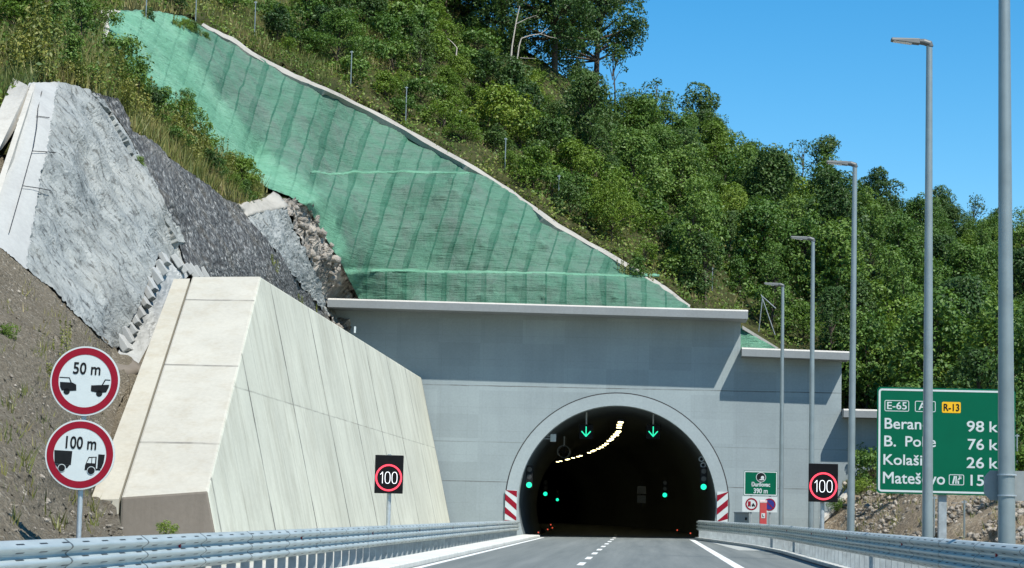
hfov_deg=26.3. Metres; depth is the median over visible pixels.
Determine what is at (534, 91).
shrub
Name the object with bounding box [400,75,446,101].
shrub
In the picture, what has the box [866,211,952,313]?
broadleaf tree
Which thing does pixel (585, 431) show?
lane signal
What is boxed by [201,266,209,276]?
concrete block
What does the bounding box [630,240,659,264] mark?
shrub
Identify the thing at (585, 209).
shrub
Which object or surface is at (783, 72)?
sky
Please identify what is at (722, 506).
striped board
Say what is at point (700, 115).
broadleaf tree
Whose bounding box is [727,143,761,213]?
broadleaf tree
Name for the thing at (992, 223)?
broadleaf tree
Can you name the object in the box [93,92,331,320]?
scree slope
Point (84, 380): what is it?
road sign
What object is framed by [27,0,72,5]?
shrub
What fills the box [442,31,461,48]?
shrub
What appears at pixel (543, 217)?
concrete edging
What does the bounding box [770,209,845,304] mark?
broadleaf tree
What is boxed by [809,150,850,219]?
broadleaf tree
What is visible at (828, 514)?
sloping kerb
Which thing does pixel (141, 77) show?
shrub
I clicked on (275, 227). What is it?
netted strip
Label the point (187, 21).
shrub
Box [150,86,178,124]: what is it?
shrub
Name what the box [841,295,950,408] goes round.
broadleaf tree
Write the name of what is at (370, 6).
shrub
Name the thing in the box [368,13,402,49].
shrub
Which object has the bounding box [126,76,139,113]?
weed plant
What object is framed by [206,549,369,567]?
verge
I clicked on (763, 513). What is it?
emergency phone
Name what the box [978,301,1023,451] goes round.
broadleaf tree
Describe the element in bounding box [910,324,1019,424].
broadleaf tree
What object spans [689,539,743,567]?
edge line
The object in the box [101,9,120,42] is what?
concrete end
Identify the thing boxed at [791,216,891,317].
broadleaf tree
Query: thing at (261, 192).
weed plant
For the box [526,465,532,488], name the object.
traffic light
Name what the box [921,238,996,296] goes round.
broadleaf tree
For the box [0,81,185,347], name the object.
shotcrete slope
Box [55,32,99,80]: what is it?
shrub
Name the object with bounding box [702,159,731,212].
broadleaf tree
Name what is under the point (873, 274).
shrub
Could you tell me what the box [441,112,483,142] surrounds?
shrub
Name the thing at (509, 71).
shrub
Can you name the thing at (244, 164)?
shrub
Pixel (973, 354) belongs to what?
broadleaf tree
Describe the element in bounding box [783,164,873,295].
broadleaf tree
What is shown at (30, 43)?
weed plant
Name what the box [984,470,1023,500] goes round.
grey plate
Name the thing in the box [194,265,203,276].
concrete block
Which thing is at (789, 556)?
gutter
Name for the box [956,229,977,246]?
broadleaf tree
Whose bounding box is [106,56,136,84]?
shrub
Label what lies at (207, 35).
shrub
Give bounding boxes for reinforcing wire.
[9,91,55,232]
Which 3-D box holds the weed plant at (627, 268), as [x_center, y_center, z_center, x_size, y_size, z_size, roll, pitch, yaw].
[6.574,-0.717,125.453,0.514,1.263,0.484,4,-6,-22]
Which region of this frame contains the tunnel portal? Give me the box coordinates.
[327,298,876,535]
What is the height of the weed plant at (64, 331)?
0.991 m
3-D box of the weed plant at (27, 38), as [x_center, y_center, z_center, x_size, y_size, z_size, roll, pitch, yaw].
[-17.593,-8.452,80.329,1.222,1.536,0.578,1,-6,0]
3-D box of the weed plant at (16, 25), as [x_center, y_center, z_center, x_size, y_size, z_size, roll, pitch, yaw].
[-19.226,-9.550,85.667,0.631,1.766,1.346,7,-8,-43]
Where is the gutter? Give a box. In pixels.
[694,539,829,567]
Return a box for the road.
[409,522,824,567]
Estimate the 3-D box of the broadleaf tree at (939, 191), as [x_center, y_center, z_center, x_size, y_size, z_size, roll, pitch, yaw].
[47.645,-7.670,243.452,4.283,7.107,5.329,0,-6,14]
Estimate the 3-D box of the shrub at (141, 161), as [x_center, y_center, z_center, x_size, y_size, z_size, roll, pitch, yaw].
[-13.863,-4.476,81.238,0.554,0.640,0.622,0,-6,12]
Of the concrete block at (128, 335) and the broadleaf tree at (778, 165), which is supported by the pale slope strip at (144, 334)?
the concrete block at (128, 335)
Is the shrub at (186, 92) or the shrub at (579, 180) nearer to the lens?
the shrub at (186, 92)
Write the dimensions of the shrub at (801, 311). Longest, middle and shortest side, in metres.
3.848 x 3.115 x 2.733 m
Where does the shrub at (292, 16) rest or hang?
on the hillside at (908, 522)
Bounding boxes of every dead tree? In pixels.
[510,6,535,58]
[517,28,556,58]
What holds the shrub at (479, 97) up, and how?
on the hillside at (908, 522)
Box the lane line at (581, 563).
[577,536,616,564]
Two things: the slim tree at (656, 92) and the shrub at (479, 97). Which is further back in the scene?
the slim tree at (656, 92)
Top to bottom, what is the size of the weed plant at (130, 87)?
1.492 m
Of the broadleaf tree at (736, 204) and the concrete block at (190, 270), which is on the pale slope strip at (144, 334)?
the concrete block at (190, 270)
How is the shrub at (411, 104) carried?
on the hillside at (908, 522)
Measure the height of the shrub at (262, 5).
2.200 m
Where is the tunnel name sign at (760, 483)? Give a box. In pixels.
[742,471,777,523]
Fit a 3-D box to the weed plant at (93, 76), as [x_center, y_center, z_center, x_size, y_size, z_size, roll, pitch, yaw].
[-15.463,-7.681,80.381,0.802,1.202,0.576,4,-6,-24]
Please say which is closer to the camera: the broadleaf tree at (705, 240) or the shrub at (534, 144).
the broadleaf tree at (705, 240)
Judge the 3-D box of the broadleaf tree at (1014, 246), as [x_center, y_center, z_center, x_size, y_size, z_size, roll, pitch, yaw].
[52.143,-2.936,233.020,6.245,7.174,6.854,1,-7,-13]
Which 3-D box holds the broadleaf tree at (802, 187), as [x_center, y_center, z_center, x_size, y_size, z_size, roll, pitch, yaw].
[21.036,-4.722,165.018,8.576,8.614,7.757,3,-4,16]
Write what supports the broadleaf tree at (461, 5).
on the hillside at (908, 522)
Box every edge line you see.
[414,537,544,567]
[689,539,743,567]
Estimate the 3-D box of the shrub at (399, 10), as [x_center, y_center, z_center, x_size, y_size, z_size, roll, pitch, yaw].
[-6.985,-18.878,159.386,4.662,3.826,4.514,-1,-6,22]
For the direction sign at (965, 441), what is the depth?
69.17 m
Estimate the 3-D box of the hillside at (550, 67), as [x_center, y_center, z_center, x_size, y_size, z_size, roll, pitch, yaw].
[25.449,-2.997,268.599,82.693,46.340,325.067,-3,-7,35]
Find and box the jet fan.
[557,436,570,458]
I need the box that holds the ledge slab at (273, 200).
[237,191,288,216]
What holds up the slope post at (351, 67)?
on the hillside at (908, 522)
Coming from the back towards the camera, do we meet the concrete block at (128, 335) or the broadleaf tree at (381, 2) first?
the broadleaf tree at (381, 2)
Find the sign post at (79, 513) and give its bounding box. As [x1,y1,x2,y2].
[76,416,85,537]
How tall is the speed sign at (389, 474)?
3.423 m
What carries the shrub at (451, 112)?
on the hillside at (908, 522)
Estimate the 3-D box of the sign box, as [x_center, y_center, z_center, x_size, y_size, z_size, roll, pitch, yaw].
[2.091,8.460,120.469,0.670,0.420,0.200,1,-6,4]
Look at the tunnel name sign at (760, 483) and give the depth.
110.95 m
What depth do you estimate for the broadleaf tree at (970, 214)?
250.92 m
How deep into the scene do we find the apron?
90.02 m
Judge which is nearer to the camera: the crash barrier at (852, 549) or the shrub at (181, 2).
the crash barrier at (852, 549)
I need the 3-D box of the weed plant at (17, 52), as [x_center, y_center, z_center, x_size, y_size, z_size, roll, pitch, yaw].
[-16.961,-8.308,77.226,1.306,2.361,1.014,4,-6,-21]
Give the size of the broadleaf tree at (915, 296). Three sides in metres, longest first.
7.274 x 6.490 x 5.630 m
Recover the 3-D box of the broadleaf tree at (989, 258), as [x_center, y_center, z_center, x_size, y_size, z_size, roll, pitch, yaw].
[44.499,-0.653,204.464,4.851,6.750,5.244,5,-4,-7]
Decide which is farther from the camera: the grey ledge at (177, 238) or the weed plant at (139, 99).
the weed plant at (139, 99)
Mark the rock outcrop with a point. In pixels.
(334, 292)
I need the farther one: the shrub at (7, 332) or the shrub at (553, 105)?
the shrub at (553, 105)
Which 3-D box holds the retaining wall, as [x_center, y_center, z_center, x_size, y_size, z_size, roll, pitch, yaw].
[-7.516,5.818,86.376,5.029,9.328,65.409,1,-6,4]
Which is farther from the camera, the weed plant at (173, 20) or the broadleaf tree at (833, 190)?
the broadleaf tree at (833, 190)
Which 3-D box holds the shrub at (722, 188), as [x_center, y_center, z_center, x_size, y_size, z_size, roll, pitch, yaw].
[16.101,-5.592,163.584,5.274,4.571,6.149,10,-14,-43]
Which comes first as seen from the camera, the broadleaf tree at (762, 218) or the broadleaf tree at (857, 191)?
the broadleaf tree at (762, 218)
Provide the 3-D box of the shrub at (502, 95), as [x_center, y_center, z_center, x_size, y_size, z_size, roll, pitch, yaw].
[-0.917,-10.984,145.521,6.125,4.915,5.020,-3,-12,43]
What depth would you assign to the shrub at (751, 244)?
149.78 m
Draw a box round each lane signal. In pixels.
[579,412,592,438]
[646,414,659,438]
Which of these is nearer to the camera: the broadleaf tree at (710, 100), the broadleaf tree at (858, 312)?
the broadleaf tree at (858, 312)
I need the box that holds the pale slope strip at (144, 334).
[118,259,188,362]
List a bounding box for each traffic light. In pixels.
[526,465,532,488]
[543,480,547,495]
[556,490,558,500]
[662,480,667,497]
[700,467,706,490]
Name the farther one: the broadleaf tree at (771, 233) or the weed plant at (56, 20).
the broadleaf tree at (771, 233)
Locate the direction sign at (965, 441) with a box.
[876,387,1014,538]
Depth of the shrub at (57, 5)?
91.98 m
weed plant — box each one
[0,36,14,62]
[7,35,33,69]
[10,28,44,76]
[10,31,36,65]
[11,15,50,80]
[12,19,27,46]
[20,33,44,61]
[23,0,50,61]
[23,4,47,50]
[23,40,35,67]
[29,19,58,51]
[31,3,63,81]
[46,363,52,377]
[52,338,65,357]
[59,319,71,350]
[61,60,82,85]
[74,51,86,87]
[80,60,101,90]
[94,53,105,94]
[107,46,125,99]
[108,47,123,91]
[111,46,126,90]
[121,81,144,114]
[122,82,135,118]
[125,81,140,117]
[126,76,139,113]
[142,92,154,121]
[154,112,160,125]
[172,12,178,26]
[172,92,188,141]
[172,111,181,141]
[181,123,194,152]
[186,139,202,165]
[193,120,206,161]
[199,136,209,155]
[219,137,228,165]
[222,157,234,178]
[229,151,235,171]
[251,174,263,199]
[616,259,623,272]
[622,261,629,274]
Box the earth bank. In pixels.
[0,248,129,540]
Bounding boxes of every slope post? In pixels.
[254,1,256,35]
[350,51,352,84]
[405,86,407,120]
[504,138,506,167]
[933,496,936,536]
[962,500,966,537]
[1015,434,1018,460]
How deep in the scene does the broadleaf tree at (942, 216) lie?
237.02 m
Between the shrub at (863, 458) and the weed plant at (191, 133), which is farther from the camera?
the shrub at (863, 458)
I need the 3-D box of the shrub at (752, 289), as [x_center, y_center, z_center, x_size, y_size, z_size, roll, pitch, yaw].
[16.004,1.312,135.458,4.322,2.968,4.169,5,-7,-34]
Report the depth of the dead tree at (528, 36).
158.90 m
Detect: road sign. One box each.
[45,420,114,489]
[50,346,119,415]
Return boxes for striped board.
[505,490,516,520]
[717,492,727,521]
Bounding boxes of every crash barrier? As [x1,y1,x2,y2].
[0,521,519,567]
[696,520,1023,567]
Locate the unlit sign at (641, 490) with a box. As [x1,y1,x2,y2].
[637,482,645,506]
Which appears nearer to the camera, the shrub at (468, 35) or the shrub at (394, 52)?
the shrub at (394, 52)
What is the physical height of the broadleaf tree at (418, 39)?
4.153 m
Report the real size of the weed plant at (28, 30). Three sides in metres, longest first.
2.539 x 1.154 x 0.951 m
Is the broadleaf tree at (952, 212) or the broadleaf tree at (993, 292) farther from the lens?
the broadleaf tree at (952, 212)
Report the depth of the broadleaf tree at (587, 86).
149.58 m
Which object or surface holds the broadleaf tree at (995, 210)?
on the hillside at (908, 522)
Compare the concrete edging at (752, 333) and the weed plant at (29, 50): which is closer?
the weed plant at (29, 50)
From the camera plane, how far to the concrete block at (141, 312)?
69.47 m
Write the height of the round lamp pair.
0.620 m
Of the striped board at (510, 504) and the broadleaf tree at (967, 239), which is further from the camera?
the broadleaf tree at (967, 239)
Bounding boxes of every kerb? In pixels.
[338,534,539,567]
[695,537,849,567]
[819,489,846,521]
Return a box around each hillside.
[0,0,1023,544]
[486,25,844,408]
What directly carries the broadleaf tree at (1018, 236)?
on the hillside at (908, 522)
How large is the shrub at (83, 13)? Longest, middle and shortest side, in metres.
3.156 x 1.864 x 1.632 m
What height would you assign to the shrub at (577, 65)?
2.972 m
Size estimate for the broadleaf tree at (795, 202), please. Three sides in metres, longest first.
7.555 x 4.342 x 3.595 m
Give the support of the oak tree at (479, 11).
on the hillside at (908, 522)
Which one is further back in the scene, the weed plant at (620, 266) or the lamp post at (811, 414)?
the weed plant at (620, 266)
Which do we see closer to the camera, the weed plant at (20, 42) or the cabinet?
the weed plant at (20, 42)
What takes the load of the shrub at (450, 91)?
on the hillside at (908, 522)
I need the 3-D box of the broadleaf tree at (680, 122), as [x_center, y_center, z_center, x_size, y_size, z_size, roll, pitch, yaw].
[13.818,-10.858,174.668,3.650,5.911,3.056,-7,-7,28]
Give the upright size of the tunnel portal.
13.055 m
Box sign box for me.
[545,434,555,441]
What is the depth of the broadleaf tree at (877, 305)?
148.36 m
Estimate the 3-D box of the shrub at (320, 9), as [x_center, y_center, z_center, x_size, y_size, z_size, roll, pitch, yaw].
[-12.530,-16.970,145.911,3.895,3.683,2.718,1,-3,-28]
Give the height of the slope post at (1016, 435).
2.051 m
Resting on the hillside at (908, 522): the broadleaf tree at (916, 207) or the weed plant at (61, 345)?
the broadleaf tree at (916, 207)
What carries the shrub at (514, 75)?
on the hillside at (908, 522)
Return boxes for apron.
[708,541,765,550]
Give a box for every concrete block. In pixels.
[119,334,133,351]
[122,326,135,342]
[128,322,138,334]
[132,313,141,326]
[136,305,146,318]
[141,296,151,308]
[144,285,155,301]
[147,276,158,292]
[150,267,163,284]
[155,259,167,275]
[158,252,171,265]
[170,254,182,269]
[178,257,187,273]
[185,262,193,274]
[189,263,199,276]
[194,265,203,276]
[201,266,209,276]
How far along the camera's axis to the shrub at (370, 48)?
146.57 m
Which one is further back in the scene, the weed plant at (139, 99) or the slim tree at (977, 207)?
the slim tree at (977, 207)
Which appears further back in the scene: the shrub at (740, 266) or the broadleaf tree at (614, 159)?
the broadleaf tree at (614, 159)
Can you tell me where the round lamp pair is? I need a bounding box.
[699,456,705,466]
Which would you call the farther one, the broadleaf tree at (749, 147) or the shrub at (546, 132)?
the broadleaf tree at (749, 147)
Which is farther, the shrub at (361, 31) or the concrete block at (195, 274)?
the shrub at (361, 31)
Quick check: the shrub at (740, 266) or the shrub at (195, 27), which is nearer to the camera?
the shrub at (195, 27)
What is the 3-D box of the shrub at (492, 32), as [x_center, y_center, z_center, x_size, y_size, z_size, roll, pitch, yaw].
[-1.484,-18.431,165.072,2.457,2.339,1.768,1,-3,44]
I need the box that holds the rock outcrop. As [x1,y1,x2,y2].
[283,197,357,330]
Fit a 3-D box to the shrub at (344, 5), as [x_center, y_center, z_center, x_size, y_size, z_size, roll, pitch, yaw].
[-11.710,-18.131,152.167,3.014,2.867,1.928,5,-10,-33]
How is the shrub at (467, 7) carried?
on the hillside at (908, 522)
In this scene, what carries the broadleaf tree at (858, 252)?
on the hillside at (908, 522)
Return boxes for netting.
[109,9,689,307]
[740,328,775,348]
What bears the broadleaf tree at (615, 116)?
on the hillside at (908, 522)
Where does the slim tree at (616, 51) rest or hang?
on the hillside at (908, 522)
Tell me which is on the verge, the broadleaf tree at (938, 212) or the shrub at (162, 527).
the shrub at (162, 527)
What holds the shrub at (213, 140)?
on the hillside at (908, 522)
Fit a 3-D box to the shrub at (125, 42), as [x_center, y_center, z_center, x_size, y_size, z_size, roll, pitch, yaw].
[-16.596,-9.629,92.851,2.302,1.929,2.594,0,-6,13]
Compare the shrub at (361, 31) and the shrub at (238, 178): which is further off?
the shrub at (361, 31)
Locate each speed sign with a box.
[374,454,403,524]
[808,462,837,528]
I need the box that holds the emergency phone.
[759,500,766,523]
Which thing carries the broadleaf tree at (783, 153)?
on the hillside at (908, 522)
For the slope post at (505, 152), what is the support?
on the hillside at (908, 522)
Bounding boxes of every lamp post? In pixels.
[764,282,784,524]
[790,236,814,527]
[826,160,857,530]
[891,37,932,537]
[998,0,1015,543]
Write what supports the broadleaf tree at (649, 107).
on the hillside at (908, 522)
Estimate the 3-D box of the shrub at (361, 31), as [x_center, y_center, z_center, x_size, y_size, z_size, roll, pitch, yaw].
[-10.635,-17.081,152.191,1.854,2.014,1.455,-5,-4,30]
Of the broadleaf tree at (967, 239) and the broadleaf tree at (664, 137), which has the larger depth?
the broadleaf tree at (967, 239)
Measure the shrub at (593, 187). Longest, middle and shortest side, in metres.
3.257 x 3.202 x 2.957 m
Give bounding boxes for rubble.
[289,202,358,298]
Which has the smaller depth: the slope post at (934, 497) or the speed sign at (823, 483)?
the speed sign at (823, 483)
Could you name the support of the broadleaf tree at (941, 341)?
on the hillside at (908, 522)
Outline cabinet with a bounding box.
[734,512,749,522]
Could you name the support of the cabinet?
on the road
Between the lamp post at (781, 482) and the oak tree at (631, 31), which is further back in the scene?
the oak tree at (631, 31)
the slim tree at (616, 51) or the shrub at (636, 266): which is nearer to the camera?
the shrub at (636, 266)
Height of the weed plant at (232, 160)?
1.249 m
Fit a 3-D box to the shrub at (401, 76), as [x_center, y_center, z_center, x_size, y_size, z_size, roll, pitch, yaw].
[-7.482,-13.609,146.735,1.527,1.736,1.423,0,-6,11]
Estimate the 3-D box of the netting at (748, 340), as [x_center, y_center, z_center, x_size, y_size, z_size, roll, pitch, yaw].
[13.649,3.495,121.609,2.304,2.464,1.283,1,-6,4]
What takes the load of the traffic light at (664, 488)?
attached to the tunnel portal
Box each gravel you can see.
[1,264,123,533]
[842,481,1023,542]
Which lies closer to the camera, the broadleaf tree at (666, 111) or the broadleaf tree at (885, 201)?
the broadleaf tree at (666, 111)
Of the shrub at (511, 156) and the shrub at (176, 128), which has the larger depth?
the shrub at (511, 156)
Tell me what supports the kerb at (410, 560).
on the road
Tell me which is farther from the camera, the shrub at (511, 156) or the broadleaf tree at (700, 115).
the broadleaf tree at (700, 115)
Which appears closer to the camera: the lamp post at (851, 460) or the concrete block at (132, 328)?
the lamp post at (851, 460)
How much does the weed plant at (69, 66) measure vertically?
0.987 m
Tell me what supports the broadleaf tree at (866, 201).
on the hillside at (908, 522)
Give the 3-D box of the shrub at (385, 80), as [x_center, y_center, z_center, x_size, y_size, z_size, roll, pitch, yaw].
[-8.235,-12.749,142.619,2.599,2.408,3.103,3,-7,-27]
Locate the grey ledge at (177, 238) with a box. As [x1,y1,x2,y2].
[93,93,184,248]
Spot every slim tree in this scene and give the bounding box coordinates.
[601,42,630,106]
[631,77,678,126]
[789,139,817,184]
[961,192,987,221]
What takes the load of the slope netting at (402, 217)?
on the hillside at (908, 522)
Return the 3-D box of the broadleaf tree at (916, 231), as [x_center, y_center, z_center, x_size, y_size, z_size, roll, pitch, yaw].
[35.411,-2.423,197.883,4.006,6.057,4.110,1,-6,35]
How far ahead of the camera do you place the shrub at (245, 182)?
103.72 m
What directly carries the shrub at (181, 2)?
on the hillside at (908, 522)
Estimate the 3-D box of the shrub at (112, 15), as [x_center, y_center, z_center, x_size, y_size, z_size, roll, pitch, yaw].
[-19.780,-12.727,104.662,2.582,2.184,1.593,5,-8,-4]
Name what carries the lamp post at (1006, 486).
on the roadside earth
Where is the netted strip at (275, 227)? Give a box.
[248,209,337,322]
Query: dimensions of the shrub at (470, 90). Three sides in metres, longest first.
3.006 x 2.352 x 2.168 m
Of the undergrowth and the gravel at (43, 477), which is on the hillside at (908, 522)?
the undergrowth
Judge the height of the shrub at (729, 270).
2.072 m
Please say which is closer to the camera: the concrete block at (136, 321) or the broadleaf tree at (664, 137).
the concrete block at (136, 321)
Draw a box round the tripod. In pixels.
[758,294,775,334]
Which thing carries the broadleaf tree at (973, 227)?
on the hillside at (908, 522)
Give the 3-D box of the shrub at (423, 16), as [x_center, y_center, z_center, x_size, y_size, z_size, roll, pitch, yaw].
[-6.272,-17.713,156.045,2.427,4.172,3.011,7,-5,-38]
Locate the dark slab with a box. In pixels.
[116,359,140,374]
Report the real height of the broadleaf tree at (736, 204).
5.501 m
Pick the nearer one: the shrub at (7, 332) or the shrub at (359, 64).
the shrub at (7, 332)
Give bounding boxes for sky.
[473,0,1023,230]
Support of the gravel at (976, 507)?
on the hillside at (908, 522)
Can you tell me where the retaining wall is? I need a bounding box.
[93,277,449,565]
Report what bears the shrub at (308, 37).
on the hillside at (908, 522)
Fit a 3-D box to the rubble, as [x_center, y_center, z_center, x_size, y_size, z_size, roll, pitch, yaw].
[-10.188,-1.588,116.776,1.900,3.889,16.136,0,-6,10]
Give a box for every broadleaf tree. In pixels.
[309,7,371,60]
[316,0,363,22]
[339,0,409,10]
[406,28,438,78]
[412,0,462,21]
[415,0,448,16]
[448,0,487,13]
[555,67,618,155]
[559,72,601,148]
[581,170,644,240]
[594,111,631,167]
[597,124,677,200]
[600,153,619,178]
[602,87,663,135]
[624,92,675,149]
[635,122,687,182]
[654,143,718,218]
[657,93,677,128]
[659,173,718,288]
[667,107,701,149]
[668,81,728,134]
[668,126,707,176]
[673,175,728,230]
[673,230,727,304]
[691,112,749,183]
[694,107,728,158]
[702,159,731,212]
[718,182,753,246]
[718,209,741,260]
[724,195,801,287]
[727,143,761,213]
[734,143,818,244]
[737,141,760,167]
[743,205,784,270]
[744,156,769,201]
[745,138,764,157]
[755,237,795,330]
[763,146,799,192]
[767,167,837,222]
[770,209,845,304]
[771,193,819,286]
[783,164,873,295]
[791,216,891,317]
[801,188,822,217]
[805,134,845,181]
[806,198,869,270]
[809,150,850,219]
[815,284,849,350]
[822,305,889,402]
[835,309,907,408]
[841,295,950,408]
[845,276,883,323]
[848,186,894,253]
[849,184,869,198]
[857,201,889,278]
[858,166,906,224]
[861,247,911,328]
[861,278,895,321]
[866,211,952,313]
[867,220,897,263]
[870,195,893,245]
[877,286,981,387]
[885,225,920,251]
[887,257,923,331]
[893,292,952,372]
[895,192,942,235]
[910,225,953,276]
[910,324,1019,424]
[918,232,962,276]
[918,272,993,362]
[921,207,954,235]
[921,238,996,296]
[922,261,944,293]
[924,184,959,237]
[933,195,953,237]
[934,217,956,246]
[941,202,969,239]
[942,345,997,388]
[947,295,1023,408]
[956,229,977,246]
[957,221,990,244]
[959,214,972,226]
[965,210,976,224]
[966,242,997,293]
[967,280,997,322]
[972,216,995,249]
[977,299,1019,383]
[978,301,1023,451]
[981,213,997,239]
[987,208,997,219]
[988,225,1022,249]
[989,243,1019,293]
[993,247,1023,305]
[1012,206,1023,253]
[1013,294,1023,311]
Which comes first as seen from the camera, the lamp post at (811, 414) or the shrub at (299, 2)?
the lamp post at (811, 414)
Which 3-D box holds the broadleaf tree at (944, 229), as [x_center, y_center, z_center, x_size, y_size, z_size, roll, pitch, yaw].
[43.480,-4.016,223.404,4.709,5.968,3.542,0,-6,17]
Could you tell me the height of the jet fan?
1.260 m
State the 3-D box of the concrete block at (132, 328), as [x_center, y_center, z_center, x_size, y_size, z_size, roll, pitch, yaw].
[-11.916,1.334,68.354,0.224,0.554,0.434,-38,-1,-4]
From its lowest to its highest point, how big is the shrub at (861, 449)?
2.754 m
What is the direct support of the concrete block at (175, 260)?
on the pale slope strip at (144, 334)
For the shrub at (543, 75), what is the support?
on the hillside at (908, 522)
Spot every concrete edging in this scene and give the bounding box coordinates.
[201,23,689,306]
[742,326,777,348]
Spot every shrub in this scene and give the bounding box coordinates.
[0,0,54,26]
[0,322,20,339]
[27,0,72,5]
[40,0,75,43]
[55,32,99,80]
[63,0,101,41]
[69,0,124,28]
[94,30,154,73]
[99,0,123,8]
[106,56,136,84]
[130,61,152,106]
[136,155,146,167]
[141,7,155,20]
[143,85,164,115]
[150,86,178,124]
[155,519,179,534]
[161,125,197,146]
[162,0,188,10]
[168,94,214,135]
[178,18,194,29]
[179,87,196,99]
[188,19,201,32]
[192,128,224,150]
[199,148,224,177]
[201,31,208,38]
[213,157,229,183]
[219,0,254,14]
[224,149,244,155]
[227,154,264,185]
[227,172,245,191]
[240,178,257,201]
[249,0,290,16]
[259,2,301,41]
[262,3,297,30]
[274,36,299,52]
[281,27,323,52]
[288,0,325,29]
[289,0,324,12]
[303,4,347,49]
[325,55,370,84]
[333,3,358,30]
[340,33,389,58]
[351,24,369,35]
[353,0,388,27]
[361,11,410,43]
[367,38,422,73]
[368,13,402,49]
[372,70,407,97]
[385,0,440,34]
[391,95,426,118]
[393,68,410,81]
[397,11,423,55]
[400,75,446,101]
[411,6,445,53]
[415,98,462,126]
[419,0,454,29]
[423,29,449,61]
[429,83,471,117]
[434,64,463,90]
[437,21,464,42]
[438,44,482,68]
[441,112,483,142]
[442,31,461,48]
[446,52,477,79]
[454,26,503,50]
[455,83,481,105]
[457,0,481,16]
[462,80,546,136]
[464,14,481,30]
[465,47,507,86]
[469,87,517,124]
[482,26,508,42]
[482,47,502,63]
[482,123,518,150]
[492,66,529,89]
[493,52,536,96]
[497,24,532,58]
[497,150,520,170]
[501,122,537,147]
[503,140,565,188]
[512,81,551,118]
[521,113,569,163]
[521,139,553,169]
[522,74,545,96]
[522,112,549,138]
[526,68,546,83]
[529,166,575,199]
[539,93,553,109]
[542,137,602,175]
[543,99,568,118]
[543,114,574,162]
[547,170,596,195]
[550,178,586,218]
[563,58,588,80]
[569,192,599,230]
[572,149,621,182]
[575,175,609,205]
[580,162,658,214]
[622,196,668,224]
[627,254,648,276]
[630,209,675,240]
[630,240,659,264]
[645,186,669,201]
[656,215,699,258]
[657,245,690,276]
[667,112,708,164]
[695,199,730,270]
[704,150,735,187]
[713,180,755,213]
[721,254,756,296]
[722,258,749,280]
[727,235,769,270]
[739,281,809,319]
[774,300,827,340]
[826,497,845,511]
[847,442,874,462]
[855,446,876,485]
[855,477,875,499]
[863,267,882,291]
[981,275,1014,304]
[1015,444,1023,470]
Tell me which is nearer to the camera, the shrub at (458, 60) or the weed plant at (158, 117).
the weed plant at (158, 117)
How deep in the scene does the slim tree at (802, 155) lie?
204.70 m
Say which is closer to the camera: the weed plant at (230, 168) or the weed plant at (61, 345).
the weed plant at (61, 345)
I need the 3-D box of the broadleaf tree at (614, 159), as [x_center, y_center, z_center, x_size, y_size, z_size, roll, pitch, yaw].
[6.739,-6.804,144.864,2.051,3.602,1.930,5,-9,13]
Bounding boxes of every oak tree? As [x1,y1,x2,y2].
[452,0,559,38]
[480,0,633,71]
[533,0,648,87]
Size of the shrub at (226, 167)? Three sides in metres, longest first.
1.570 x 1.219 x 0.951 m
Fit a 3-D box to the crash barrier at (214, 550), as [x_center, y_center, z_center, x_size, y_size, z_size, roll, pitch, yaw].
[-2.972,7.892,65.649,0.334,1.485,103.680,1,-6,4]
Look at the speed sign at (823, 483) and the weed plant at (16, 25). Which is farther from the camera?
the weed plant at (16, 25)
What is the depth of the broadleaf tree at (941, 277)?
175.42 m
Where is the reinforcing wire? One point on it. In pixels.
(28, 164)
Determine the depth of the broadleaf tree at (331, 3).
153.99 m
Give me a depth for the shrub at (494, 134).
140.59 m
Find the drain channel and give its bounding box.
[0,79,35,191]
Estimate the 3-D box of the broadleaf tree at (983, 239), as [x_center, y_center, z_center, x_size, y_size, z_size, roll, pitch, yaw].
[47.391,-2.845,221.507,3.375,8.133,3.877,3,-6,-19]
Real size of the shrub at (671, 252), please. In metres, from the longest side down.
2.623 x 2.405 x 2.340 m
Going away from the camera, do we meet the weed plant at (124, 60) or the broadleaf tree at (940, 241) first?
the weed plant at (124, 60)
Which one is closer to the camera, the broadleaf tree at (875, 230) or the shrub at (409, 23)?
the shrub at (409, 23)
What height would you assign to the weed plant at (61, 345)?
0.753 m
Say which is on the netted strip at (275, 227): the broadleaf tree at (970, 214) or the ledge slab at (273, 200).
the ledge slab at (273, 200)
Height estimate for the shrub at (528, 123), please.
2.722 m
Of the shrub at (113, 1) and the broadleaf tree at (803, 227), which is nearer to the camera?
the shrub at (113, 1)
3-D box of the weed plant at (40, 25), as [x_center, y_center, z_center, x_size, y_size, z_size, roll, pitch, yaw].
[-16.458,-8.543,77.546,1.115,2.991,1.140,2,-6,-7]
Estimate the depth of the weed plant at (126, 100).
87.51 m
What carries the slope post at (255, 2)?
on the hillside at (908, 522)
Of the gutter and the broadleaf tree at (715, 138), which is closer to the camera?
the gutter
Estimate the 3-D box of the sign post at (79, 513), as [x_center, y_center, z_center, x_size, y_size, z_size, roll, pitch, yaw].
[-6.175,2.699,31.414,0.080,3.403,0.078,1,-6,4]
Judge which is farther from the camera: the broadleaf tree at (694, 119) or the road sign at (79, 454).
the broadleaf tree at (694, 119)
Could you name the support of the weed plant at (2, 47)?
on the hillside at (908, 522)
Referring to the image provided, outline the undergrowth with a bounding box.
[0,0,1023,480]
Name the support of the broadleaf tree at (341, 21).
on the hillside at (908, 522)
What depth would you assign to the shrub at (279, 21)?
139.18 m
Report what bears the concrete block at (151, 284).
on the pale slope strip at (144, 334)

